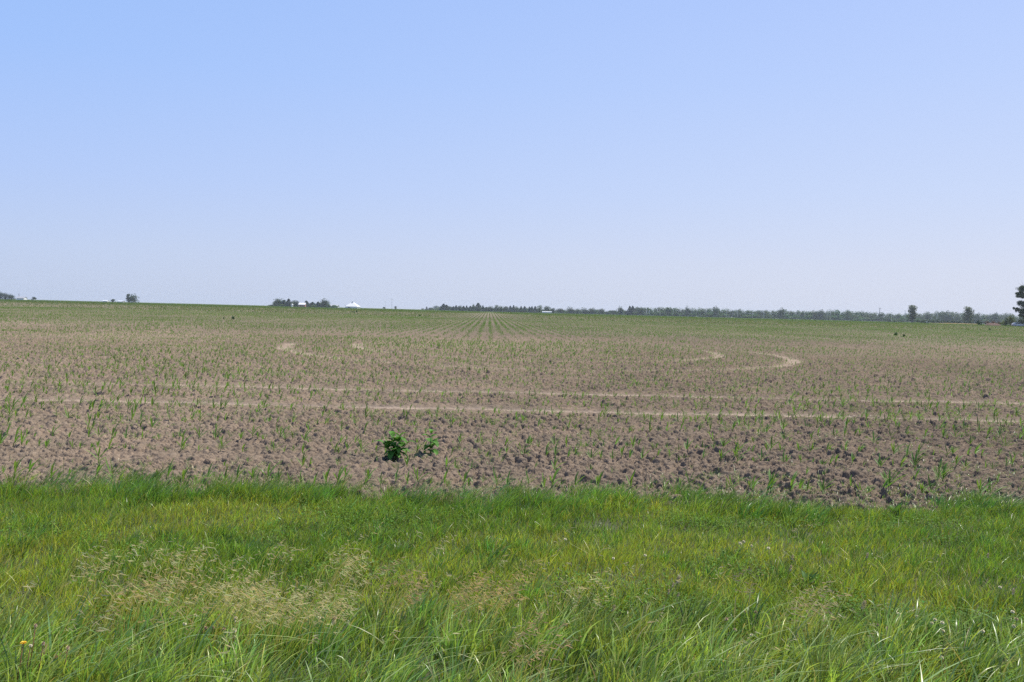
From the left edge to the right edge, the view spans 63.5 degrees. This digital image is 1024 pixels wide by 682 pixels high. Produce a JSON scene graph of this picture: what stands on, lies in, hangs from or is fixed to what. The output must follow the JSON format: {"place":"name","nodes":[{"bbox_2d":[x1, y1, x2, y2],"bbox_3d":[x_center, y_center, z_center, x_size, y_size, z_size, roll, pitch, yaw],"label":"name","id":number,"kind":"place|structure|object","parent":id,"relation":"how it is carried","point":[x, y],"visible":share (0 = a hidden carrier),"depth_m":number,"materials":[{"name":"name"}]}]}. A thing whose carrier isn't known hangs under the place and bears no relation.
{"place":"outdoors","nodes":[
{"label":"outdoors","id":0,"kind":"place"},
{"bbox_2d":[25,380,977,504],"bbox_3d":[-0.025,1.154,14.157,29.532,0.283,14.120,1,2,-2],"label":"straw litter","id":1,"kind":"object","parent":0,"point":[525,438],"visible":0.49,"depth_m":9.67,"materials":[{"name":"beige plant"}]},
{"bbox_2d":[0,299,1023,513],"bbox_3d":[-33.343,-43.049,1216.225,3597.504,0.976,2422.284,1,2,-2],"label":"field soil","id":2,"kind":"structure","parent":0,"point":[322,454],"depth_m":14.03,"materials":[{"name":"soil"}]},
{"bbox_2d":[0,428,9,443],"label":"corn plant","id":3,"kind":"object","parent":2,"relation":"on","point":[1,438],"visible":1,"depth_m":9.03,"materials":[{"name":"green plant"}]},
{"bbox_2d":[2,292,8,298],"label":"round tree","id":4,"kind":"object","parent":2,"relation":"on","point":[5,295],"visible":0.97,"depth_m":883.91,"materials":[{"name":"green plant"}]},
{"bbox_2d":[13,431,23,445],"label":"corn plant","id":5,"kind":"object","parent":2,"relation":"on","point":[16,438],"visible":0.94,"depth_m":9.06,"materials":[{"name":"green plant"}]},
{"bbox_2d":[14,456,27,475],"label":"corn plant","id":6,"kind":"object","parent":2,"relation":"on","point":[15,465],"visible":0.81,"depth_m":7.53,"materials":[{"name":"green plant"}]},
{"bbox_2d":[21,427,27,444],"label":"corn plant","id":7,"kind":"object","parent":2,"relation":"on","point":[22,439],"visible":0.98,"depth_m":9.08,"materials":[{"name":"green plant"}]},
{"bbox_2d":[27,458,45,475],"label":"corn plant","id":8,"kind":"object","parent":2,"relation":"on","point":[31,465],"visible":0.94,"depth_m":7.52,"materials":[{"name":"green plant"}]},
{"bbox_2d":[50,460,56,477],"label":"corn plant","id":9,"kind":"object","parent":2,"relation":"on","point":[51,473],"visible":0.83,"depth_m":7.51,"materials":[{"name":"green plant"}]},
{"bbox_2d":[87,445,108,463],"bbox_3d":[-4.137,1.145,8.273,0.293,0.254,0.088,1,2,-15],"label":"corn plant","id":10,"kind":"object","parent":2,"relation":"on","point":[98,453],"visible":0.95,"depth_m":8.29,"materials":[{"name":"green plant"}]},
{"bbox_2d":[95,462,104,476],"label":"corn plant","id":11,"kind":"object","parent":2,"relation":"on","point":[99,466],"visible":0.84,"depth_m":7.61,"materials":[{"name":"green plant"}]},
{"bbox_2d":[104,457,129,477],"bbox_3d":[-3.628,1.181,7.566,0.252,0.264,0.056,1,2,-15],"label":"corn plant","id":12,"kind":"object","parent":2,"relation":"on","point":[112,469],"visible":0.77,"depth_m":7.55,"materials":[{"name":"green plant"}]},
{"bbox_2d":[126,294,138,302],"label":"round tree","id":13,"kind":"object","parent":2,"relation":"on","point":[131,298],"visible":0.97,"depth_m":886.83,"materials":[{"name":"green plant"}]},
{"bbox_2d":[166,457,174,478],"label":"corn plant","id":14,"kind":"object","parent":2,"relation":"on","point":[169,470],"visible":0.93,"depth_m":7.56,"materials":[{"name":"green plant"}]},
{"bbox_2d":[176,436,189,450],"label":"corn plant","id":15,"kind":"object","parent":2,"relation":"on","point":[183,442],"visible":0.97,"depth_m":9.11,"materials":[{"name":"green plant"}]},
{"bbox_2d":[182,468,195,481],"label":"corn plant","id":16,"kind":"object","parent":2,"relation":"on","point":[183,473],"visible":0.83,"depth_m":7.50,"materials":[{"name":"green plant"}]},
{"bbox_2d":[194,426,207,438],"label":"corn plant","id":17,"kind":"object","parent":2,"relation":"on","point":[199,432],"visible":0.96,"depth_m":9.85,"materials":[{"name":"green plant"}]},
{"bbox_2d":[212,425,222,438],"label":"corn plant","id":18,"kind":"object","parent":2,"relation":"on","point":[215,434],"visible":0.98,"depth_m":9.94,"materials":[{"name":"green plant"}]},
{"bbox_2d":[218,436,230,450],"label":"corn plant","id":19,"kind":"object","parent":2,"relation":"on","point":[221,441],"visible":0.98,"depth_m":9.12,"materials":[{"name":"green plant"}]},
{"bbox_2d":[236,464,246,478],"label":"corn plant","id":20,"kind":"object","parent":2,"relation":"on","point":[238,470],"visible":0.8,"depth_m":7.64,"materials":[{"name":"green plant"}]},
{"bbox_2d":[248,467,259,477],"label":"corn plant","id":21,"kind":"object","parent":2,"relation":"on","point":[253,473],"visible":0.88,"depth_m":7.62,"materials":[{"name":"green plant"}]},
{"bbox_2d":[261,461,281,480],"bbox_3d":[-2.209,1.208,7.566,0.082,0.235,0.272,2,2,20],"label":"corn plant","id":22,"kind":"object","parent":2,"relation":"on","point":[269,466],"visible":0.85,"depth_m":7.57,"materials":[{"name":"green plant"}]},
{"bbox_2d":[274,297,282,305],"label":"round tree","id":23,"kind":"object","parent":2,"relation":"on","point":[277,301],"visible":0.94,"depth_m":891.05,"materials":[{"name":"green plant"}]},
{"bbox_2d":[268,300,298,306],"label":"farm undergrowth","id":24,"kind":"object","parent":2,"relation":"on","point":[273,303],"visible":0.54,"depth_m":893.72,"materials":[{"name":"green plant"}]},
{"bbox_2d":[296,452,306,465],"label":"corn plant","id":25,"kind":"object","parent":2,"relation":"on","point":[303,458],"visible":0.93,"depth_m":8.39,"materials":[{"name":"green plant"}]},
{"bbox_2d":[309,303,337,307],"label":"farm undergrowth","id":26,"kind":"object","parent":2,"relation":"on","point":[323,306],"visible":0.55,"depth_m":894.35,"materials":[{"name":"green plant"}]},
{"bbox_2d":[319,299,329,307],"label":"round tree","id":27,"kind":"object","parent":2,"relation":"on","point":[325,303],"visible":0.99,"depth_m":892.72,"materials":[{"name":"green plant"}]},
{"bbox_2d":[323,467,330,481],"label":"corn plant","id":28,"kind":"object","parent":2,"relation":"on","point":[326,475],"visible":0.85,"depth_m":7.61,"materials":[{"name":"green plant"}]},
{"bbox_2d":[333,464,348,482],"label":"corn plant","id":29,"kind":"object","parent":2,"relation":"on","point":[339,474],"visible":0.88,"depth_m":7.66,"materials":[{"name":"green plant"}]},
{"bbox_2d":[345,301,359,307],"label":"white barn","id":30,"kind":"structure","parent":2,"relation":"on","point":[352,304],"depth_m":869.66,"materials":[{"name":"white"}]},
{"bbox_2d":[356,439,369,450],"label":"corn plant","id":31,"kind":"object","parent":2,"relation":"on","point":[361,444],"visible":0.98,"depth_m":9.15,"materials":[{"name":"green plant"}]},
{"bbox_2d":[374,431,413,459],"bbox_3d":[-1.266,1.154,8.894,0.366,0.353,0.289,3,3,41],"label":"broadleaf weed","id":32,"kind":"object","parent":2,"relation":"on","point":[395,451],"visible":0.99,"depth_m":8.89,"materials":[{"name":"green plant"}]},
{"bbox_2d":[411,466,431,482],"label":"corn plant","id":33,"kind":"object","parent":2,"relation":"on","point":[417,478],"visible":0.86,"depth_m":7.61,"materials":[{"name":"green plant"}]},
{"bbox_2d":[422,429,438,454],"bbox_3d":[-0.913,1.145,9.279,0.204,0.318,0.223,1,2,-2],"label":"broadleaf weed","id":34,"kind":"object","parent":2,"relation":"on","point":[433,443],"visible":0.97,"depth_m":9.24,"materials":[{"name":"green plant"}]},
{"bbox_2d":[425,305,444,309],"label":"wood","id":35,"kind":"object","parent":2,"relation":"on","point":[436,308],"visible":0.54,"depth_m":1529.82,"materials":[{"name":"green plant"}]},
{"bbox_2d":[439,304,448,309],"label":"conifer tree","id":36,"kind":"object","parent":2,"relation":"on","point":[442,307],"visible":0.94,"depth_m":995.50,"materials":[{"name":"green plant"}]},
{"bbox_2d":[457,467,471,485],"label":"corn plant","id":37,"kind":"object","parent":2,"relation":"on","point":[465,475],"visible":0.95,"depth_m":7.63,"materials":[{"name":"green plant"}]},
{"bbox_2d":[474,303,482,310],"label":"conifer tree","id":38,"kind":"object","parent":2,"relation":"on","point":[478,308],"visible":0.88,"depth_m":1007.94,"materials":[{"name":"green plant"}]},
{"bbox_2d":[491,466,508,486],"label":"corn plant","id":39,"kind":"object","parent":2,"relation":"on","point":[495,477],"visible":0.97,"depth_m":7.64,"materials":[{"name":"green plant"}]},
{"bbox_2d":[0,299,1023,492],"bbox_3d":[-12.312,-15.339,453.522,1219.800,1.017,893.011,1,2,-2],"label":"corn rows","id":40,"kind":"object","parent":2,"relation":"on","point":[807,323],"visible":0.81,"depth_m":35.56,"materials":[{"name":"green plant"}]},
{"bbox_2d":[5,384,1023,515],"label":"field weeds","id":41,"kind":"object","parent":2,"relation":"on","point":[467,458],"visible":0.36,"depth_m":8.22,"materials":[{"name":"green plant"}]},
{"bbox_2d":[450,306,628,314],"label":"wood","id":42,"kind":"object","parent":2,"relation":"on","point":[565,311],"visible":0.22,"depth_m":1127.64,"materials":[{"name":"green plant"}]},
{"bbox_2d":[541,472,547,487],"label":"corn plant","id":43,"kind":"object","parent":2,"relation":"on","point":[544,481],"visible":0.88,"depth_m":7.73,"materials":[{"name":"green plant"}]},
{"bbox_2d":[550,466,562,487],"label":"corn plant","id":44,"kind":"object","parent":2,"relation":"on","point":[554,475],"visible":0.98,"depth_m":7.68,"materials":[{"name":"green plant"}]},
{"bbox_2d":[551,456,563,469],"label":"corn plant","id":45,"kind":"object","parent":2,"relation":"on","point":[555,461],"visible":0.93,"depth_m":8.45,"materials":[{"name":"green plant"}]},
{"bbox_2d":[565,306,574,313],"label":"round tree","id":46,"kind":"object","parent":2,"relation":"on","point":[571,310],"visible":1,"depth_m":1050.09,"materials":[{"name":"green plant"}]},
{"bbox_2d":[574,471,585,484],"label":"corn plant","id":47,"kind":"object","parent":2,"relation":"on","point":[576,478],"visible":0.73,"depth_m":7.75,"materials":[{"name":"green plant"}]},
{"bbox_2d":[580,307,588,313],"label":"round tree","id":48,"kind":"object","parent":2,"relation":"on","point":[584,310],"visible":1,"depth_m":1051.74,"materials":[{"name":"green plant"}]},
{"bbox_2d":[587,308,597,313],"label":"round tree","id":49,"kind":"object","parent":2,"relation":"on","point":[592,311],"visible":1,"depth_m":1050.47,"materials":[{"name":"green plant"}]},
{"bbox_2d":[586,447,600,457],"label":"corn plant","id":50,"kind":"object","parent":2,"relation":"on","point":[591,456],"visible":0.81,"depth_m":9.20,"materials":[{"name":"green plant"}]},
{"bbox_2d":[595,471,603,487],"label":"corn plant","id":51,"kind":"object","parent":2,"relation":"on","point":[598,479],"visible":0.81,"depth_m":7.71,"materials":[{"name":"green plant"}]},
{"bbox_2d":[617,306,624,314],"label":"round tree","id":52,"kind":"object","parent":2,"relation":"on","point":[620,311],"visible":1,"depth_m":1053.07,"materials":[{"name":"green plant"}]},
{"bbox_2d":[626,469,635,487],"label":"corn plant","id":53,"kind":"object","parent":2,"relation":"on","point":[630,482],"visible":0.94,"depth_m":7.65,"materials":[{"name":"green plant"}]},
{"bbox_2d":[636,307,645,314],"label":"round tree","id":54,"kind":"object","parent":2,"relation":"on","point":[639,310],"visible":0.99,"depth_m":1003.22,"materials":[{"name":"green plant"}]},
{"bbox_2d":[665,307,673,315],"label":"round tree","id":55,"kind":"object","parent":2,"relation":"on","point":[667,310],"visible":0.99,"depth_m":1003.87,"materials":[{"name":"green plant"}]},
{"bbox_2d":[684,307,689,316],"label":"round tree","id":56,"kind":"object","parent":2,"relation":"on","point":[687,314],"visible":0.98,"depth_m":1004.39,"materials":[{"name":"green plant"}]},
{"bbox_2d":[684,437,691,448],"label":"corn plant","id":57,"kind":"object","parent":2,"relation":"on","point":[686,445],"visible":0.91,"depth_m":10.03,"materials":[{"name":"green plant"}]},
{"bbox_2d":[680,469,700,485],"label":"corn plant","id":58,"kind":"object","parent":2,"relation":"on","point":[690,478],"visible":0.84,"depth_m":7.73,"materials":[{"name":"green plant"}]},
{"bbox_2d":[711,306,720,316],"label":"round tree","id":59,"kind":"object","parent":2,"relation":"on","point":[716,312],"visible":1,"depth_m":1005.53,"materials":[{"name":"green plant"}]},
{"bbox_2d":[725,476,745,489],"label":"corn plant","id":60,"kind":"object","parent":2,"relation":"on","point":[734,483],"visible":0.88,"depth_m":7.70,"materials":[{"name":"green plant"}]},
{"bbox_2d":[732,447,752,460],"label":"corn plant","id":61,"kind":"object","parent":2,"relation":"on","point":[739,453],"visible":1,"depth_m":9.22,"materials":[{"name":"green plant"}]},
{"bbox_2d":[751,474,758,490],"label":"corn plant","id":62,"kind":"object","parent":2,"relation":"on","point":[754,484],"visible":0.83,"depth_m":7.76,"materials":[{"name":"green plant"}]},
{"bbox_2d":[767,477,774,492],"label":"corn plant","id":63,"kind":"object","parent":2,"relation":"on","point":[770,482],"visible":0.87,"depth_m":7.74,"materials":[{"name":"green plant"}]},
{"bbox_2d":[769,468,778,490],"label":"corn plant","id":64,"kind":"object","parent":2,"relation":"on","point":[772,483],"visible":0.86,"depth_m":7.78,"materials":[{"name":"green plant"}]},
{"bbox_2d":[776,308,785,318],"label":"round tree","id":65,"kind":"object","parent":2,"relation":"on","point":[780,313],"visible":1,"depth_m":1007.60,"materials":[{"name":"green plant"}]},
{"bbox_2d":[790,471,797,491],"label":"corn plant","id":66,"kind":"object","parent":2,"relation":"on","point":[792,481],"visible":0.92,"depth_m":7.78,"materials":[{"name":"green plant"}]},
{"bbox_2d":[799,478,806,489],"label":"corn plant","id":67,"kind":"object","parent":2,"relation":"on","point":[800,483],"visible":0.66,"depth_m":7.76,"materials":[{"name":"green plant"}]},
{"bbox_2d":[811,310,816,319],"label":"round tree","id":68,"kind":"object","parent":2,"relation":"on","point":[814,315],"visible":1,"depth_m":1009.23,"materials":[{"name":"green plant"}]},
{"bbox_2d":[817,309,826,319],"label":"round tree","id":69,"kind":"object","parent":2,"relation":"on","point":[821,315],"visible":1,"depth_m":1008.85,"materials":[{"name":"green plant"}]},
{"bbox_2d":[817,478,835,491],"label":"corn plant","id":70,"kind":"object","parent":2,"relation":"on","point":[822,487],"visible":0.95,"depth_m":7.76,"materials":[{"name":"green plant"}]},
{"bbox_2d":[630,307,1023,324],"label":"wood","id":71,"kind":"object","parent":2,"relation":"on","point":[832,315],"visible":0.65,"depth_m":1059.13,"materials":[{"name":"green plant"}]},
{"bbox_2d":[874,452,891,467],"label":"corn plant","id":72,"kind":"object","parent":2,"relation":"on","point":[880,460],"visible":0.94,"depth_m":9.27,"materials":[{"name":"green plant"}]},
{"bbox_2d":[883,478,895,487],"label":"corn plant","id":73,"kind":"object","parent":2,"relation":"on","point":[885,483],"visible":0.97,"depth_m":7.72,"materials":[{"name":"green plant"}]},
{"bbox_2d":[879,468,906,486],"bbox_3d":[3.578,1.292,7.748,0.292,0.238,0.112,3,3,38],"label":"corn plant","id":74,"kind":"object","parent":2,"relation":"on","point":[890,478],"visible":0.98,"depth_m":7.74,"materials":[{"name":"green plant"}]},
{"bbox_2d":[891,441,902,453],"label":"corn plant","id":75,"kind":"object","parent":2,"relation":"on","point":[893,448],"visible":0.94,"depth_m":10.08,"materials":[{"name":"green plant"}]},
{"bbox_2d":[906,305,917,322],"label":"slender tree","id":76,"kind":"object","parent":2,"relation":"on","point":[912,312],"visible":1,"depth_m":607.11,"materials":[{"name":"green plant"}]},
{"bbox_2d":[908,451,925,465],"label":"corn plant","id":77,"kind":"object","parent":2,"relation":"on","point":[915,458],"visible":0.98,"depth_m":9.34,"materials":[{"name":"green plant"}]},
{"bbox_2d":[912,449,926,466],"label":"corn plant","id":78,"kind":"object","parent":2,"relation":"on","point":[917,458],"visible":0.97,"depth_m":9.34,"materials":[{"name":"green plant"}]},
{"bbox_2d":[920,481,933,493],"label":"corn plant","id":79,"kind":"object","parent":2,"relation":"on","point":[921,488],"visible":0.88,"depth_m":7.81,"materials":[{"name":"green plant"}]},
{"bbox_2d":[917,475,947,491],"bbox_3d":[3.956,1.374,7.789,0.069,0.238,0.290,-1,3,-44],"label":"corn plant","id":80,"kind":"object","parent":2,"relation":"on","point":[930,484],"visible":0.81,"depth_m":7.79,"materials":[{"name":"green plant"}]},
{"bbox_2d":[931,464,953,479],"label":"corn plant","id":81,"kind":"object","parent":2,"relation":"on","point":[938,473],"visible":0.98,"depth_m":8.52,"materials":[{"name":"green plant"}]},
{"bbox_2d":[937,310,957,322],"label":"round tree","id":82,"kind":"object","parent":2,"relation":"on","point":[947,317],"visible":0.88,"depth_m":1011.90,"materials":[{"name":"green plant"}]},
{"bbox_2d":[940,463,954,480],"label":"corn plant","id":83,"kind":"object","parent":2,"relation":"on","point":[944,471],"visible":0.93,"depth_m":8.55,"materials":[{"name":"green plant"}]},
{"bbox_2d":[961,306,972,323],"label":"slender tree","id":84,"kind":"object","parent":2,"relation":"on","point":[967,314],"visible":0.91,"depth_m":627.83,"materials":[{"name":"green plant"}]},
{"bbox_2d":[974,312,981,323],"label":"round tree","id":85,"kind":"object","parent":2,"relation":"on","point":[977,317],"visible":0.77,"depth_m":1014.63,"materials":[{"name":"green plant"}]},
{"bbox_2d":[977,477,996,494],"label":"corn plant","id":86,"kind":"object","parent":2,"relation":"on","point":[979,485],"visible":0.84,"depth_m":7.75,"materials":[{"name":"green plant"}]},
{"bbox_2d":[985,323,1000,325],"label":"earth mound","id":87,"kind":"object","parent":2,"relation":"on","point":[993,324],"visible":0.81,"depth_m":315.82,"materials":[{"name":"soil"}]},
{"bbox_2d":[990,313,1000,322],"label":"round tree","id":88,"kind":"object","parent":2,"relation":"on","point":[993,317],"visible":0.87,"depth_m":1015.10,"materials":[{"name":"green plant"}]},
{"bbox_2d":[1006,315,1016,325],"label":"shrub","id":89,"kind":"object","parent":2,"relation":"on","point":[1010,320],"visible":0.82,"depth_m":327.09,"materials":[{"name":"green plant"}]},
{"bbox_2d":[1011,323,1023,325],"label":"parked car","id":90,"kind":"object","parent":2,"relation":"on","point":[1016,324],"visible":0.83,"depth_m":313.52,"materials":[{"name":"silver metal"}]},
{"bbox_2d":[1012,285,1023,318],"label":"open branched tree","id":91,"kind":"object","parent":2,"relation":"on","point":[1020,294],"visible":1,"depth_m":314.65,"materials":[{"name":"green plant"}]},
{"bbox_2d":[0,459,1023,681],"bbox_3d":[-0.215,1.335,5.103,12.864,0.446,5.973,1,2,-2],"label":"grass","id":92,"kind":"structure","parent":0,"point":[880,660],"depth_m":4.79,"materials":[{"name":"green plant"}]},
{"bbox_2d":[17,641,26,679],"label":"flower stalk","id":93,"kind":"object","parent":92,"relation":"on","point":[23,642],"visible":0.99,"depth_m":3.35,"materials":[{"name":"yellow plant"}]},
{"bbox_2d":[29,624,36,666],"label":"flower stalk","id":94,"kind":"object","parent":92,"relation":"on","point":[35,626],"visible":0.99,"depth_m":3.42,"materials":[{"name":"green plant"}]},
{"bbox_2d":[37,641,44,674],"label":"flower stalk","id":95,"kind":"object","parent":92,"relation":"on","point":[43,643],"visible":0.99,"depth_m":3.37,"materials":[{"name":"green plant"}]},
{"bbox_2d":[32,644,66,666],"bbox_3d":[-2.012,1.378,3.565,0.151,0.130,0.170,1,2,-8],"label":"leafy weed","id":96,"kind":"object","parent":92,"relation":"on","point":[56,656],"visible":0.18,"depth_m":3.57,"materials":[{"name":"green plant"}]},
{"bbox_2d":[7,517,943,681],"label":"seed heads","id":97,"kind":"object","parent":92,"relation":"on","point":[273,604],"visible":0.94,"depth_m":4.01,"materials":[{"name":"beige plant"}]},
{"bbox_2d":[1,496,1023,681],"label":"clover leaves","id":98,"kind":"object","parent":92,"relation":"on","point":[598,574],"visible":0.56,"depth_m":4.72,"materials":[{"name":"green plant"}]},
{"bbox_2d":[801,570,818,589],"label":"leafy weed","id":99,"kind":"object","parent":92,"relation":"on","point":[811,576],"visible":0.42,"depth_m":4.89,"materials":[{"name":"green plant"}]},
{"bbox_2d":[854,600,866,624],"bbox_3d":[1.744,1.455,4.213,0.052,0.296,0.027,15,6,-2],"label":"seed spike","id":100,"kind":"object","parent":92,"relation":"on","point":[864,603],"visible":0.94,"depth_m":4.20,"materials":[{"name":"beige plant"}]},
{"bbox_2d":[886,501,906,517],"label":"leafy weed","id":101,"kind":"object","parent":92,"relation":"on","point":[899,505],"visible":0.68,"depth_m":6.74,"materials":[{"name":"green plant"}]},
{"bbox_2d":[0,0,1023,320],"label":"sky","id":102,"kind":"structure","parent":0,"point":[867,156],"materials":[{"name":"blue"}]},
{"bbox_2d":[940,323,976,324],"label":"dry grass","id":103,"kind":"structure","parent":0,"point":[957,323],"depth_m":462.61,"materials":[{"name":"plant"}]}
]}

